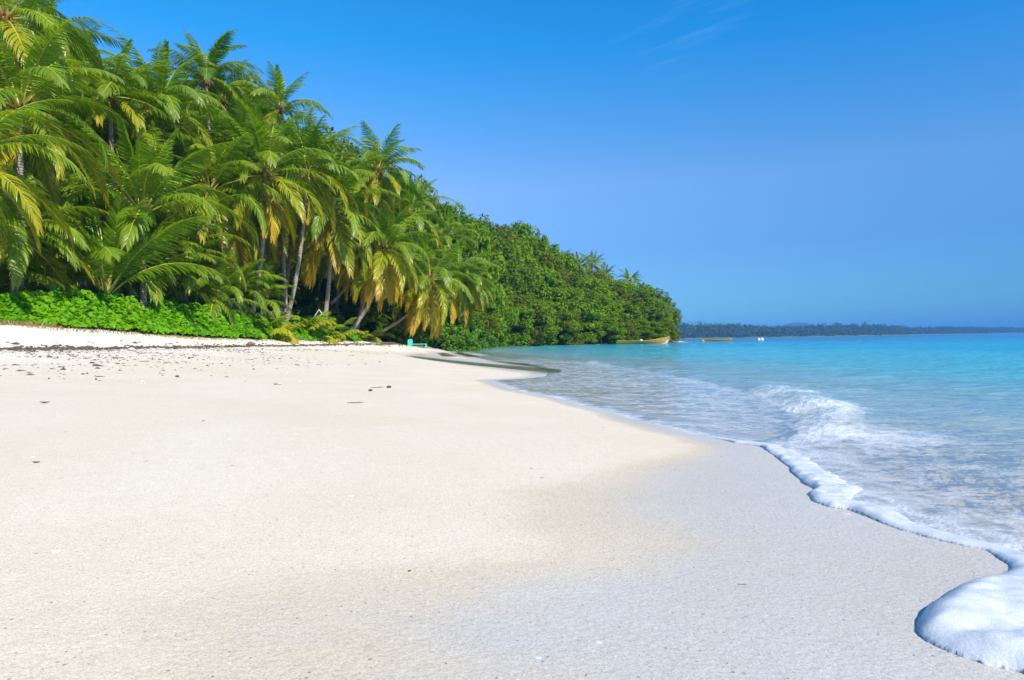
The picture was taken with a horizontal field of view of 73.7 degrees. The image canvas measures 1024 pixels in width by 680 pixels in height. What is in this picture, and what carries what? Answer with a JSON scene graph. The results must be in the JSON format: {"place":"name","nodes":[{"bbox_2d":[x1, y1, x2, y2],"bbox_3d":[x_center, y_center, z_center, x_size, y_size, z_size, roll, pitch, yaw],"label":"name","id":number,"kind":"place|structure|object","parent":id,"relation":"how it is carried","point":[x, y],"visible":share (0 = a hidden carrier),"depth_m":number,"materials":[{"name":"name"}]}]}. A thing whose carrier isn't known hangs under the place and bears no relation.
{"place":"outdoors","nodes":[
{"label":"outdoors","id":0,"kind":"place"},
{"bbox_2d":[0,324,1023,679],"bbox_3d":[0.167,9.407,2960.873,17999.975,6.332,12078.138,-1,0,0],"label":"beach","id":1,"kind":"structure","parent":0,"point":[246,518],"depth_m":2.45,"materials":[{"name":"beige sand"}]},
{"bbox_2d":[0,255,73,292],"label":"young palm","id":2,"kind":"object","parent":1,"relation":"on","point":[32,275],"visible":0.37,"depth_m":26.66,"materials":[{"name":"green plant"}]},
{"bbox_2d":[0,91,89,205],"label":"coconut palm","id":3,"kind":"object","parent":1,"relation":"on","point":[29,169],"visible":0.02,"depth_m":32.50,"materials":[{"name":"green plant"}]},
{"bbox_2d":[0,99,93,262],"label":"coconut palm","id":4,"kind":"object","parent":1,"relation":"on","point":[24,201],"visible":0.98,"depth_m":22.52,"materials":[{"name":"green plant"}]},
{"bbox_2d":[0,223,108,327],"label":"young palm","id":5,"kind":"object","parent":1,"relation":"on","point":[39,286],"visible":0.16,"depth_m":29.67,"materials":[{"name":"green plant"}]},
{"bbox_2d":[0,142,108,241],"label":"coconut palm","id":6,"kind":"object","parent":1,"relation":"on","point":[61,182],"visible":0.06,"depth_m":33.22,"materials":[{"name":"green plant"}]},
{"bbox_2d":[0,0,109,292],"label":"coconut palm","id":7,"kind":"object","parent":1,"relation":"on","point":[8,20],"visible":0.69,"depth_m":29.39,"materials":[{"name":"green plant"}]},
{"bbox_2d":[0,179,112,293],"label":"young palm","id":8,"kind":"object","parent":1,"relation":"on","point":[27,251],"visible":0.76,"depth_m":25.46,"materials":[{"name":"green plant"}]},
{"bbox_2d":[0,19,129,290],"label":"coconut palm","id":9,"kind":"object","parent":1,"relation":"on","point":[56,79],"visible":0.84,"depth_m":26.64,"materials":[{"name":"green plant"}]},
{"bbox_2d":[2,0,130,291],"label":"coconut palm","id":10,"kind":"object","parent":1,"relation":"on","point":[107,38],"visible":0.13,"depth_m":36.07,"materials":[{"name":"green plant"}]},
{"bbox_2d":[10,96,125,285],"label":"coconut palm","id":11,"kind":"object","parent":1,"relation":"on","point":[24,153],"visible":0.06,"depth_m":35.38,"materials":[{"name":"green plant"}]},
{"bbox_2d":[3,217,145,297],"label":"young palm","id":12,"kind":"object","parent":1,"relation":"on","point":[74,279],"visible":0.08,"depth_m":30.96,"materials":[{"name":"green plant"}]},
{"bbox_2d":[16,17,137,326],"bbox_3d":[-26.139,-8.948,39.992,7.893,18.301,7.704,-1,0,0],"label":"coconut palm","id":13,"kind":"object","parent":1,"relation":"on","point":[105,60],"visible":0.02,"depth_m":39.84,"materials":[{"name":"green plant"}]},
{"bbox_2d":[30,111,188,328],"bbox_3d":[-21.630,-5.676,36.140,7.324,11.675,7.857,-1,0,23],"label":"coconut palm","id":14,"kind":"object","parent":1,"relation":"on","point":[64,195],"visible":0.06,"depth_m":34.83,"materials":[{"name":"green plant"}]},
{"bbox_2d":[37,24,184,330],"bbox_3d":[-20.090,-7.607,34.066,6.833,15.520,7.032,-1,0,0],"label":"coconut palm","id":15,"kind":"object","parent":1,"relation":"on","point":[107,92],"visible":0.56,"depth_m":33.92,"materials":[{"name":"green plant"}]},
{"bbox_2d":[0,190,230,328],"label":"young palm","id":16,"kind":"object","parent":1,"relation":"on","point":[110,253],"visible":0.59,"depth_m":30.82,"materials":[{"name":"green plant"}]},
{"bbox_2d":[68,212,191,331],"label":"young palm","id":17,"kind":"object","parent":1,"relation":"on","point":[151,284],"visible":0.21,"depth_m":33.60,"materials":[{"name":"green plant"}]},
{"bbox_2d":[55,86,208,330],"bbox_3d":[-20.401,-6.843,37.051,7.250,14.040,7.908,-1,0,-44],"label":"coconut palm","id":18,"kind":"object","parent":1,"relation":"on","point":[167,132],"visible":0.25,"depth_m":36.78,"materials":[{"name":"green plant"}]},
{"bbox_2d":[35,114,249,332],"bbox_3d":[-17.998,-5.079,32.125,9.405,10.327,9.960,-1,0,0],"label":"young palm","id":19,"kind":"object","parent":1,"relation":"on","point":[144,184],"visible":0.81,"depth_m":31.74,"materials":[{"name":"green plant"}]},
{"bbox_2d":[75,27,242,335],"bbox_3d":[-19.542,-8.023,38.312,7.710,16.571,8.041,-1,0,0],"label":"coconut palm","id":20,"kind":"object","parent":1,"relation":"on","point":[162,90],"visible":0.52,"depth_m":37.43,"materials":[{"name":"green plant"}]},
{"bbox_2d":[90,215,232,333],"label":"young palm","id":21,"kind":"object","parent":1,"relation":"on","point":[155,296],"visible":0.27,"depth_m":34.17,"materials":[{"name":"green plant"}]},
{"bbox_2d":[123,227,228,334],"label":"young palm","id":22,"kind":"object","parent":1,"relation":"on","point":[187,285],"visible":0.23,"depth_m":36.49,"materials":[{"name":"green plant"}]},
{"bbox_2d":[0,318,361,342],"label":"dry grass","id":23,"kind":"structure","parent":1,"relation":"on","point":[11,323],"depth_m":25.36,"materials":[{"name":"beige plant"}]},
{"bbox_2d":[0,285,367,340],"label":"creeping vines","id":24,"kind":"object","parent":1,"relation":"on","point":[90,309],"visible":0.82,"depth_m":29.24,"materials":[{"name":"green plant"}]},
{"bbox_2d":[140,99,250,263],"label":"coconut palm","id":25,"kind":"object","parent":1,"relation":"on","point":[211,134],"visible":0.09,"depth_m":42.24,"materials":[{"name":"green plant"}]},
{"bbox_2d":[0,345,397,390],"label":"beach litter","id":26,"kind":"object","parent":1,"relation":"on","point":[63,368],"visible":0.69,"depth_m":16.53,"materials":[{"name":"beige stone"}]},
{"bbox_2d":[147,194,252,302],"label":"young palm","id":27,"kind":"object","parent":1,"relation":"on","point":[186,245],"visible":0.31,"depth_m":38.10,"materials":[{"name":"green plant"}]},
{"bbox_2d":[157,259,248,326],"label":"young palm","id":28,"kind":"object","parent":1,"relation":"on","point":[229,303],"visible":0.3,"depth_m":37.87,"materials":[{"name":"green plant"}]},
{"bbox_2d":[148,29,264,314],"bbox_3d":[-20.563,-10.495,47.243,7.105,21.613,7.412,-1,0,0],"label":"coconut palm","id":29,"kind":"object","parent":1,"relation":"on","point":[203,74],"visible":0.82,"depth_m":46.72,"materials":[{"name":"green plant"}]},
{"bbox_2d":[0,340,423,353],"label":"dried seaweed","id":30,"kind":"object","parent":1,"relation":"on","point":[47,348],"visible":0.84,"depth_m":24.33,"materials":[{"name":"brown plant"}]},
{"bbox_2d":[145,125,291,336],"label":"coconut palm","id":31,"kind":"object","parent":1,"relation":"on","point":[202,230],"visible":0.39,"depth_m":39.31,"materials":[{"name":"green plant"}]},
{"bbox_2d":[164,249,277,336],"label":"young palm","id":32,"kind":"object","parent":1,"relation":"on","point":[241,299],"visible":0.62,"depth_m":38.44,"materials":[{"name":"green plant"}]},
{"bbox_2d":[174,58,269,306],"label":"coconut palm","id":33,"kind":"object","parent":1,"relation":"on","point":[239,91],"visible":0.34,"depth_m":49.43,"materials":[{"name":"green plant"}]},
{"bbox_2d":[175,89,301,308],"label":"coconut palm","id":34,"kind":"object","parent":1,"relation":"on","point":[219,124],"visible":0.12,"depth_m":44.12,"materials":[{"name":"green plant"}]},
{"bbox_2d":[199,252,288,314],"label":"young palm","id":35,"kind":"object","parent":1,"relation":"on","point":[252,275],"visible":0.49,"depth_m":41.24,"materials":[{"name":"green plant"}]},
{"bbox_2d":[203,263,302,315],"bbox_3d":[-20.769,-2.609,54.280,7.962,7.309,8.004,-1,0,29],"label":"shrub","id":36,"kind":"object","parent":1,"relation":"on","point":[297,297],"visible":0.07,"depth_m":53.76,"materials":[{"name":"green plant"}]},
{"bbox_2d":[209,173,297,311],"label":"coconut palm","id":37,"kind":"object","parent":1,"relation":"on","point":[271,253],"visible":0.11,"depth_m":45.55,"materials":[{"name":"green plant"}]},
{"bbox_2d":[192,96,336,336],"bbox_3d":[-14.992,-6.955,41.579,8.983,14.393,8.180,-1,0,0],"label":"coconut palm","id":38,"kind":"object","parent":1,"relation":"on","point":[261,152],"visible":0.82,"depth_m":40.76,"materials":[{"name":"green plant"}]},
{"bbox_2d":[232,266,298,321],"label":"young palm","id":39,"kind":"object","parent":1,"relation":"on","point":[272,302],"visible":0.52,"depth_m":42.67,"materials":[{"name":"green plant"}]},
{"bbox_2d":[231,175,310,318],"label":"coconut palm","id":40,"kind":"object","parent":1,"relation":"on","point":[285,239],"visible":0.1,"depth_m":47.86,"materials":[{"name":"green plant"}]},
{"bbox_2d":[225,61,332,314],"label":"coconut palm","id":41,"kind":"object","parent":1,"relation":"on","point":[278,91],"visible":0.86,"depth_m":46.69,"materials":[{"name":"green plant"}]},
{"bbox_2d":[247,232,319,287],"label":"coconut palm","id":42,"kind":"object","parent":1,"relation":"on","point":[290,274],"visible":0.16,"depth_m":56.00,"materials":[{"name":"green plant"}]},
{"bbox_2d":[268,312,305,343],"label":"palm seedling","id":43,"kind":"object","parent":1,"relation":"on","point":[292,339],"visible":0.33,"depth_m":41.57,"materials":[{"name":"green plant"}]},
{"bbox_2d":[245,170,340,312],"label":"coconut palm","id":44,"kind":"object","parent":1,"relation":"on","point":[288,270],"visible":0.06,"depth_m":49.91,"materials":[{"name":"green plant"}]},
{"bbox_2d":[246,279,341,318],"bbox_3d":[-18.744,-2.260,58.680,7.962,6.333,8.004,-1,0,32],"label":"shrub","id":45,"kind":"object","parent":1,"relation":"on","point":[307,298],"visible":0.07,"depth_m":58.72,"materials":[{"name":"green plant"}]},
{"bbox_2d":[267,301,345,331],"bbox_3d":[-15.533,-1.276,52.161,6.454,3.452,7.888,-1,0,32],"label":"shrub","id":46,"kind":"object","parent":1,"relation":"on","point":[308,313],"visible":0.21,"depth_m":51.23,"materials":[{"name":"green plant"}]},
{"bbox_2d":[282,315,335,335],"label":"palm seedling","id":47,"kind":"object","parent":1,"relation":"on","point":[312,320],"visible":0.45,"depth_m":44.57,"materials":[{"name":"green plant"}]},
{"bbox_2d":[250,108,369,321],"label":"coconut palm","id":48,"kind":"object","parent":1,"relation":"on","point":[297,145],"visible":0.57,"depth_m":44.38,"materials":[{"name":"green plant"}]},
{"bbox_2d":[280,310,339,343],"bbox_3d":[-13.841,-0.608,46.118,3.967,2.894,5.214,-1,0,-36],"label":"palm seedling","id":49,"kind":"object","parent":1,"relation":"on","point":[297,318],"visible":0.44,"depth_m":45.50,"materials":[{"name":"green plant"}]},
{"bbox_2d":[301,270,361,330],"bbox_3d":[-16.118,-2.768,63.002,7.794,8.037,9.450,-1,0,0],"label":"shrub","id":50,"kind":"object","parent":1,"relation":"on","point":[333,290],"visible":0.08,"depth_m":61.11,"materials":[{"name":"green plant"}]},
{"bbox_2d":[267,144,401,317],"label":"coconut palm","id":51,"kind":"object","parent":1,"relation":"on","point":[311,262],"visible":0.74,"depth_m":47.53,"materials":[{"name":"green plant"}]},
{"bbox_2d":[308,146,383,310],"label":"coconut palm","id":52,"kind":"object","parent":1,"relation":"on","point":[337,300],"visible":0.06,"depth_m":55.87,"materials":[{"name":"green plant"}]},
{"bbox_2d":[316,211,406,304],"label":"coconut palm","id":53,"kind":"object","parent":1,"relation":"on","point":[345,284],"visible":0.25,"depth_m":52.63,"materials":[{"name":"green plant"}]},
{"bbox_2d":[336,301,398,341],"bbox_3d":[-12.546,-1.428,56.849,7.236,3.743,6.742,-1,0,0],"label":"shrub","id":54,"kind":"object","parent":1,"relation":"on","point":[368,317],"visible":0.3,"depth_m":54.98,"materials":[{"name":"green plant"}]},
{"bbox_2d":[329,120,425,333],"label":"coconut palm","id":55,"kind":"object","parent":1,"relation":"on","point":[381,181],"visible":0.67,"depth_m":52.38,"materials":[{"name":"green plant"}]},
{"bbox_2d":[338,286,430,343],"bbox_3d":[-11.195,-2.089,58.983,9.060,5.923,7.814,-1,0,0],"label":"shrub","id":56,"kind":"object","parent":1,"relation":"on","point":[399,327],"visible":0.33,"depth_m":56.30,"materials":[{"name":"green plant"}]},
{"bbox_2d":[331,199,439,332],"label":"coconut palm","id":57,"kind":"object","parent":1,"relation":"on","point":[390,262],"visible":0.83,"depth_m":50.12,"materials":[{"name":"green plant"}]},
{"bbox_2d":[375,226,451,312],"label":"coconut palm","id":58,"kind":"object","parent":1,"relation":"on","point":[430,242],"visible":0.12,"depth_m":59.15,"materials":[{"name":"green plant"}]},
{"bbox_2d":[372,174,455,305],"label":"coconut palm","id":59,"kind":"object","parent":1,"relation":"on","point":[413,200],"visible":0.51,"depth_m":59.52,"materials":[{"name":"green plant"}]},
{"bbox_2d":[366,235,477,339],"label":"coconut palm","id":60,"kind":"object","parent":1,"relation":"on","point":[430,300],"visible":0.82,"depth_m":54.62,"materials":[{"name":"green plant"}]},
{"bbox_2d":[418,308,474,351],"bbox_3d":[-6.138,-0.666,61.989,5.650,4.582,4.645,-1,0,-23],"label":"shrub","id":61,"kind":"object","parent":1,"relation":"on","point":[451,341],"visible":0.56,"depth_m":60.97,"materials":[{"name":"green plant"}]},
{"bbox_2d":[423,205,480,297],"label":"coconut palm","id":62,"kind":"object","parent":1,"relation":"on","point":[451,225],"visible":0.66,"depth_m":67.88,"materials":[{"name":"green plant"}]},
{"bbox_2d":[425,203,485,327],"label":"broadleaf tree","id":63,"kind":"object","parent":1,"relation":"on","point":[438,211],"visible":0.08,"depth_m":90.24,"materials":[{"name":"green plant"}]},
{"bbox_2d":[421,240,502,329],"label":"coconut palm","id":64,"kind":"object","parent":1,"relation":"on","point":[469,306],"visible":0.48,"depth_m":61.47,"materials":[{"name":"green plant"}]},
{"bbox_2d":[446,318,480,351],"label":"shrub","id":65,"kind":"object","parent":1,"relation":"on","point":[474,330],"visible":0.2,"depth_m":65.32,"materials":[{"name":"green plant"}]},
{"bbox_2d":[439,249,499,350],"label":"coconut palm","id":66,"kind":"object","parent":1,"relation":"on","point":[475,291],"visible":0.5,"depth_m":62.07,"materials":[{"name":"green plant"}]},
{"bbox_2d":[408,352,533,366],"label":"tide pool","id":67,"kind":"structure","parent":1,"relation":"on","point":[449,355],"depth_m":29.23,"materials":[{"name":"liquid"}]},
{"bbox_2d":[441,214,506,347],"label":"broadleaf tree","id":68,"kind":"object","parent":1,"relation":"on","point":[484,240],"visible":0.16,"depth_m":95.16,"materials":[{"name":"green plant"}]},
{"bbox_2d":[445,274,503,341],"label":"broadleaf tree","id":69,"kind":"object","parent":1,"relation":"on","point":[490,323],"visible":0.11,"depth_m":83.87,"materials":[{"name":"green plant"}]},
{"bbox_2d":[477,326,498,349],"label":"shrub","id":70,"kind":"object","parent":1,"relation":"on","point":[482,338],"visible":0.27,"depth_m":77.60,"materials":[{"name":"green plant"}]},
{"bbox_2d":[480,276,519,348],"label":"broadleaf tree","id":71,"kind":"object","parent":1,"relation":"on","point":[511,316],"visible":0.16,"depth_m":98.27,"materials":[{"name":"green plant"}]},
{"bbox_2d":[490,222,523,246],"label":"broadleaf tree","id":72,"kind":"object","parent":1,"relation":"on","point":[507,231],"visible":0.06,"depth_m":133.43,"materials":[{"name":"green plant"}]},
{"bbox_2d":[490,229,527,287],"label":"broadleaf tree","id":73,"kind":"object","parent":1,"relation":"on","point":[505,248],"visible":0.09,"depth_m":123.38,"materials":[{"name":"green plant"}]},
{"bbox_2d":[503,294,534,345],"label":"broadleaf tree","id":74,"kind":"object","parent":1,"relation":"on","point":[529,313],"visible":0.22,"depth_m":109.42,"materials":[{"name":"green plant"}]},
{"bbox_2d":[497,260,546,333],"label":"broadleaf tree","id":75,"kind":"object","parent":1,"relation":"on","point":[520,279],"visible":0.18,"depth_m":117.71,"materials":[{"name":"green plant"}]},
{"bbox_2d":[506,294,550,346],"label":"broadleaf tree","id":76,"kind":"object","parent":1,"relation":"on","point":[520,299],"visible":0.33,"depth_m":112.02,"materials":[{"name":"green plant"}]},
{"bbox_2d":[504,239,556,300],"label":"broadleaf tree","id":77,"kind":"object","parent":1,"relation":"on","point":[526,257],"visible":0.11,"depth_m":126.19,"materials":[{"name":"green plant"}]},
{"bbox_2d":[508,220,559,263],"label":"broadleaf tree","id":78,"kind":"object","parent":1,"relation":"on","point":[528,237],"visible":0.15,"depth_m":138.64,"materials":[{"name":"green plant"}]},
{"bbox_2d":[510,298,557,343],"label":"broadleaf tree","id":79,"kind":"object","parent":1,"relation":"on","point":[552,333],"visible":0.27,"depth_m":113.60,"materials":[{"name":"green plant"}]},
{"bbox_2d":[514,268,576,337],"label":"broadleaf tree","id":80,"kind":"object","parent":1,"relation":"on","point":[549,281],"visible":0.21,"depth_m":121.10,"materials":[{"name":"green plant"}]},
{"bbox_2d":[522,252,572,330],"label":"broadleaf tree","id":81,"kind":"object","parent":1,"relation":"on","point":[561,271],"visible":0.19,"depth_m":130.66,"materials":[{"name":"green plant"}]},
{"bbox_2d":[523,300,580,345],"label":"broadleaf tree","id":82,"kind":"object","parent":1,"relation":"on","point":[559,327],"visible":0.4,"depth_m":116.07,"materials":[{"name":"green plant"}]},
{"bbox_2d":[533,242,577,283],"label":"broadleaf tree","id":83,"kind":"object","parent":1,"relation":"on","point":[567,259],"visible":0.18,"depth_m":139.79,"materials":[{"name":"green plant"}]},
{"bbox_2d":[536,307,584,344],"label":"broadleaf tree","id":84,"kind":"object","parent":1,"relation":"on","point":[574,341],"visible":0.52,"depth_m":117.19,"materials":[{"name":"green plant"}]},
{"bbox_2d":[536,281,605,342],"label":"broadleaf tree","id":85,"kind":"object","parent":1,"relation":"on","point":[577,305],"visible":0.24,"depth_m":122.33,"materials":[{"name":"green plant"}]},
{"bbox_2d":[563,312,605,343],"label":"broadleaf tree","id":86,"kind":"object","parent":1,"relation":"on","point":[592,339],"visible":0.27,"depth_m":121.93,"materials":[{"name":"green plant"}]},
{"bbox_2d":[564,287,608,339],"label":"broadleaf tree","id":87,"kind":"object","parent":1,"relation":"on","point":[588,295],"visible":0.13,"depth_m":126.79,"materials":[{"name":"green plant"}]},
{"bbox_2d":[575,274,617,313],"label":"broadleaf tree","id":88,"kind":"object","parent":1,"relation":"on","point":[598,286],"visible":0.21,"depth_m":136.91,"materials":[{"name":"green plant"}]},
{"bbox_2d":[582,313,627,343],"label":"broadleaf tree","id":89,"kind":"object","parent":1,"relation":"on","point":[610,322],"visible":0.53,"depth_m":123.76,"materials":[{"name":"green plant"}]},
{"bbox_2d":[595,293,630,334],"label":"broadleaf tree","id":90,"kind":"object","parent":1,"relation":"on","point":[609,304],"visible":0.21,"depth_m":131.05,"materials":[{"name":"green plant"}]},
{"bbox_2d":[602,317,639,341],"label":"broadleaf tree","id":91,"kind":"object","parent":1,"relation":"on","point":[631,329],"visible":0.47,"depth_m":127.30,"materials":[{"name":"green plant"}]},
{"bbox_2d":[601,286,648,320],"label":"broadleaf tree","id":92,"kind":"object","parent":1,"relation":"on","point":[620,290],"visible":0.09,"depth_m":141.60,"materials":[{"name":"green plant"}]},
{"bbox_2d":[604,300,647,336],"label":"broadleaf tree","id":93,"kind":"object","parent":1,"relation":"on","point":[634,315],"visible":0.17,"depth_m":135.22,"materials":[{"name":"green plant"}]},
{"bbox_2d":[623,319,658,340],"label":"broadleaf tree","id":94,"kind":"object","parent":1,"relation":"on","point":[644,327],"visible":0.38,"depth_m":132.10,"materials":[{"name":"green plant"}]},
{"bbox_2d":[619,289,670,326],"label":"broadleaf tree","id":95,"kind":"object","parent":1,"relation":"on","point":[641,295],"visible":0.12,"depth_m":146.47,"materials":[{"name":"green plant"}]},
{"bbox_2d":[619,302,672,338],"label":"broadleaf tree","id":96,"kind":"object","parent":1,"relation":"on","point":[645,310],"visible":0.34,"depth_m":139.17,"materials":[{"name":"green plant"}]},
{"bbox_2d":[641,321,670,339],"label":"broadleaf tree","id":97,"kind":"object","parent":1,"relation":"on","point":[657,328],"visible":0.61,"depth_m":134.37,"materials":[{"name":"green plant"}]},
{"bbox_2d":[637,283,678,329],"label":"broadleaf tree","id":98,"kind":"object","parent":1,"relation":"on","point":[659,295],"visible":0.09,"depth_m":158.55,"materials":[{"name":"green plant"}]},
{"bbox_2d":[701,435,1023,671],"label":"sea foam","id":99,"kind":"object","parent":1,"relation":"on","point":[981,619],"visible":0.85,"depth_m":1.75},
{"bbox_2d":[15,0,1023,328],"label":"sky","id":100,"kind":"structure","parent":0,"point":[760,162],"materials":[{"name":"blue"}]},
{"bbox_2d":[456,333,1023,672],"bbox_3d":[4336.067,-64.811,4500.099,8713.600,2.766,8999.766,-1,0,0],"label":"sea","id":101,"kind":"structure","parent":0,"point":[995,361],"depth_m":11.63,"materials":[{"name":"liquid"}]},
{"bbox_2d":[616,336,669,343],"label":"wooden boat","id":102,"kind":"object","parent":101,"relation":"on","point":[663,340],"visible":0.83,"depth_m":117.42,"materials":[{"name":"wood"}]},
{"bbox_2d":[683,332,1012,338],"bbox_3d":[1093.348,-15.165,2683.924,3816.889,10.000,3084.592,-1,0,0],"label":"shore","id":103,"kind":"structure","parent":0,"point":[825,336],"depth_m":1531.86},
{"bbox_2d":[675,321,1023,338],"bbox_3d":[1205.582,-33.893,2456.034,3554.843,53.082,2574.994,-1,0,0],"label":"woods","id":104,"kind":"object","parent":103,"relation":"on","point":[698,330],"visible":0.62,"depth_m":1624.46,"materials":[{"name":"green plant"}]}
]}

